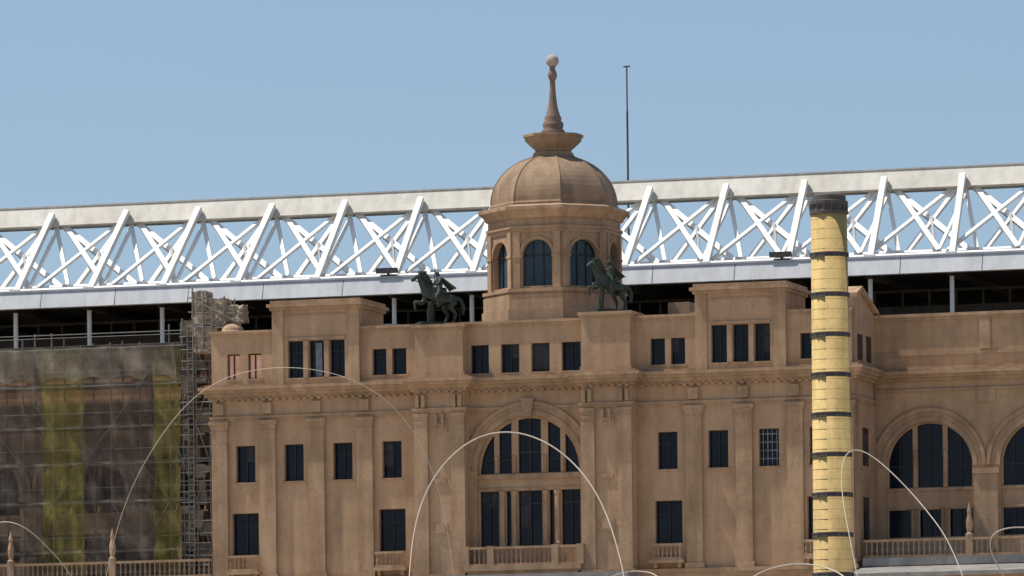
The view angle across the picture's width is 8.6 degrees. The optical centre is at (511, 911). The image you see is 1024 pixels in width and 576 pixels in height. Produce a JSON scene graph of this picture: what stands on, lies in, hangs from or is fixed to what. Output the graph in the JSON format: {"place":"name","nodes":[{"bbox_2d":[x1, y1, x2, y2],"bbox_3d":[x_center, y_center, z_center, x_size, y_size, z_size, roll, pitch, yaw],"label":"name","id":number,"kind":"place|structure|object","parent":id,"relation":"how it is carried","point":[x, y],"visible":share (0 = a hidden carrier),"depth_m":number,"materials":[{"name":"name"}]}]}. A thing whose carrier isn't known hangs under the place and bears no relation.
{"place":"outdoors","nodes":[
{"label":"outdoors","id":0,"kind":"place"},
{"bbox_2d":[0,0,1023,286],"label":"sky","id":1,"kind":"structure","parent":0,"point":[102,101],"materials":[{"name":"blue"}]},
{"bbox_2d":[248,324,812,528],"bbox_3d":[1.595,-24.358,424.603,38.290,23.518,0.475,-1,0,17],"label":"window blinds","id":2,"kind":"object","parent":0,"point":[525,508],"depth_m":425.00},
{"bbox_2d":[316,343,778,465],"bbox_3d":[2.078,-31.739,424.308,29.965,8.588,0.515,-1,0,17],"label":"window grilles","id":3,"kind":"object","parent":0,"point":[319,365],"depth_m":428.33,"materials":[{"name":"metal"}]},
{"bbox_2d":[809,193,853,575],"bbox_3d":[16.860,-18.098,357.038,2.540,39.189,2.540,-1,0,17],"label":"banded light tower","id":4,"kind":"structure","parent":0,"point":[831,414],"depth_m":356.18,"materials":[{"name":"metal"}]},
{"label":"ground","id":5,"kind":"structure","parent":0,"visible":0},
{"bbox_2d":[0,367,1023,575],"bbox_3d":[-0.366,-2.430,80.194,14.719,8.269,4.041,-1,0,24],"label":"arched wire sculpture","id":6,"kind":"object","parent":5,"relation":"on","point":[623,572],"visible":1,"depth_m":80.75,"materials":[{"name":"silver metal"}]},
{"bbox_3d":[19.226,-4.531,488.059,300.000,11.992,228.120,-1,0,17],"label":"terrace","id":7,"kind":"structure","parent":5,"relation":"on","visible":0},
{"bbox_2d":[0,288,248,575],"bbox_3d":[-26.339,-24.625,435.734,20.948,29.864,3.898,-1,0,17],"label":"scaffolding","id":8,"kind":"object","parent":7,"relation":"on","point":[140,400],"visible":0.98,"depth_m":434.16,"materials":[{"name":"metal"}]},
{"bbox_2d":[0,163,1023,348],"bbox_3d":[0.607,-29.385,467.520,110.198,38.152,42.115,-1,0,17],"label":"stadium roof truss","id":9,"kind":"object","parent":7,"relation":"on","point":[952,277],"visible":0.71,"depth_m":452.28,"materials":[{"name":"white metal"}]},
{"bbox_2d":[376,267,397,276],"bbox_3d":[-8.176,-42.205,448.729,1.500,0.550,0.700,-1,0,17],"label":"floodlight","id":10,"kind":"object","parent":9,"relation":"on","point":[388,271],"visible":1,"depth_m":448.45,"materials":[{"name":"metal"}]},
{"bbox_2d":[623,65,629,235],"bbox_3d":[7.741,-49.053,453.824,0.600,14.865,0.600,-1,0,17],"label":"radio antenna mast","id":11,"kind":"object","parent":9,"relation":"on","point":[627,135],"visible":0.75,"depth_m":453.78,"materials":[{"name":"metal"}]},
{"bbox_2d":[769,251,791,259],"bbox_3d":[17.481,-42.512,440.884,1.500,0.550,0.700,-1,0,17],"label":"floodlight","id":12,"kind":"object","parent":9,"relation":"on","point":[782,254],"visible":1,"depth_m":440.58,"materials":[{"name":"metal"}]},
{"bbox_2d":[0,291,1023,575],"bbox_3d":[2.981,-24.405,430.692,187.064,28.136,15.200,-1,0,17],"label":"walls","id":13,"kind":"structure","parent":7,"relation":"on","point":[610,341],"depth_m":423.67,"materials":[{"name":"stone"}]},
{"bbox_2d":[222,323,243,330],"bbox_3d":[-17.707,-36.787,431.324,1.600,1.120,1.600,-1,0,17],"label":"corner cupola","id":14,"kind":"object","parent":13,"relation":"attached to","point":[232,327],"visible":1,"depth_m":430.80,"materials":[{"name":"stone"}]},
{"bbox_2d":[0,280,1023,575],"bbox_3d":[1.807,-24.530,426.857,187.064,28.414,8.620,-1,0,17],"label":"mouldings and pilasters","id":15,"kind":"object","parent":13,"relation":"attached to","point":[582,436],"visible":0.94,"depth_m":423.52,"materials":[{"name":"stone"}]},
{"bbox_2d":[411,267,464,324],"bbox_3d":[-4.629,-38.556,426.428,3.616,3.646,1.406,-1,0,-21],"label":"equestrian statue","id":16,"kind":"object","parent":15,"relation":"on","point":[438,295],"visible":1,"depth_m":426.14,"materials":[{"name":"green metal"}]},
{"bbox_2d":[586,255,632,311],"bbox_3d":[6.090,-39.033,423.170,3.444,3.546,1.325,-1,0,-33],"label":"equestrian statue","id":17,"kind":"object","parent":15,"relation":"on","point":[608,282],"visible":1,"depth_m":422.75,"materials":[{"name":"green metal"}]},
{"bbox_2d":[0,241,1023,561],"bbox_3d":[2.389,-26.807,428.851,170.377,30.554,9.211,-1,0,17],"label":"window frames","id":18,"kind":"structure","parent":13,"relation":"attached to","point":[572,501],"depth_m":425.13,"materials":[{"name":"black metal"}]},
{"bbox_2d":[230,355,261,379],"bbox_3d":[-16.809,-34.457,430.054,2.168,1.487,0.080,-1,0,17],"label":"shutters","id":19,"kind":"object","parent":18,"relation":"attached to","point":[258,364],"visible":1,"depth_m":429.91,"materials":[{"name":"wood"}]},
{"bbox_2d":[0,325,1023,562],"bbox_3d":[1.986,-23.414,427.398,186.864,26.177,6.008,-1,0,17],"label":"window glass","id":20,"kind":"object","parent":18,"relation":"in","point":[954,447],"visible":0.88,"depth_m":424.29,"materials":[{"name":"black glass"}]},
{"bbox_2d":[478,203,629,320],"bbox_3d":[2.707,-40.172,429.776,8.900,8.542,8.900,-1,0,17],"label":"dome drum","id":21,"kind":"object","parent":13,"relation":"on","point":[560,229],"visible":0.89,"depth_m":426.25,"materials":[{"name":"beige stone"}]},
{"bbox_2d":[489,132,618,209],"bbox_3d":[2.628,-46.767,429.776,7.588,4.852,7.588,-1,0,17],"label":"dome shell","id":22,"kind":"object","parent":21,"relation":"on","point":[553,169],"visible":0.97,"depth_m":427.24},
{"bbox_2d":[541,66,564,131],"bbox_3d":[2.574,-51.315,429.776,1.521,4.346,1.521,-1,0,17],"label":"dome spire","id":23,"kind":"structure","parent":22,"relation":"on","point":[552,122],"depth_m":429.48,"materials":[{"name":"beige stone"}]},
{"bbox_2d":[546,54,558,65],"bbox_3d":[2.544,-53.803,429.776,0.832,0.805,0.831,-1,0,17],"label":"spire ball","id":24,"kind":"object","parent":23,"relation":"on","point":[552,60],"visible":1,"depth_m":429.48,"materials":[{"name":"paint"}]},
{"bbox_2d":[499,240,611,288],"bbox_3d":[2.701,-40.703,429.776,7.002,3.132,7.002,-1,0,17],"label":"drum glass","id":25,"kind":"object","parent":21,"relation":"on","point":[538,268],"visible":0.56,"depth_m":426.59,"materials":[{"name":"black glass"}]},
{"bbox_2d":[873,384,877,539],"bbox_3d":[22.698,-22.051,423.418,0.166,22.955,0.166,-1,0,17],"label":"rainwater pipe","id":26,"kind":"object","parent":13,"relation":"attached to","point":[874,389],"visible":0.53,"depth_m":423.36,"materials":[{"name":"metal"}]},
{"bbox_2d":[383,324,1023,575],"bbox_3d":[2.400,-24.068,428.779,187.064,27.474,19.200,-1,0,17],"label":"flat roofs","id":27,"kind":"structure","parent":7,"relation":"on","point":[972,566],"depth_m":416.40,"materials":[{"name":"grey concrete"}]},
{"bbox_2d":[0,536,1023,575],"bbox_3d":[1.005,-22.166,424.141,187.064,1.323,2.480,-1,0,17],"label":"balustrades","id":28,"kind":"object","parent":27,"relation":"on","point":[466,559],"visible":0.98,"depth_m":423.16,"materials":[{"name":"stone"}]}
]}

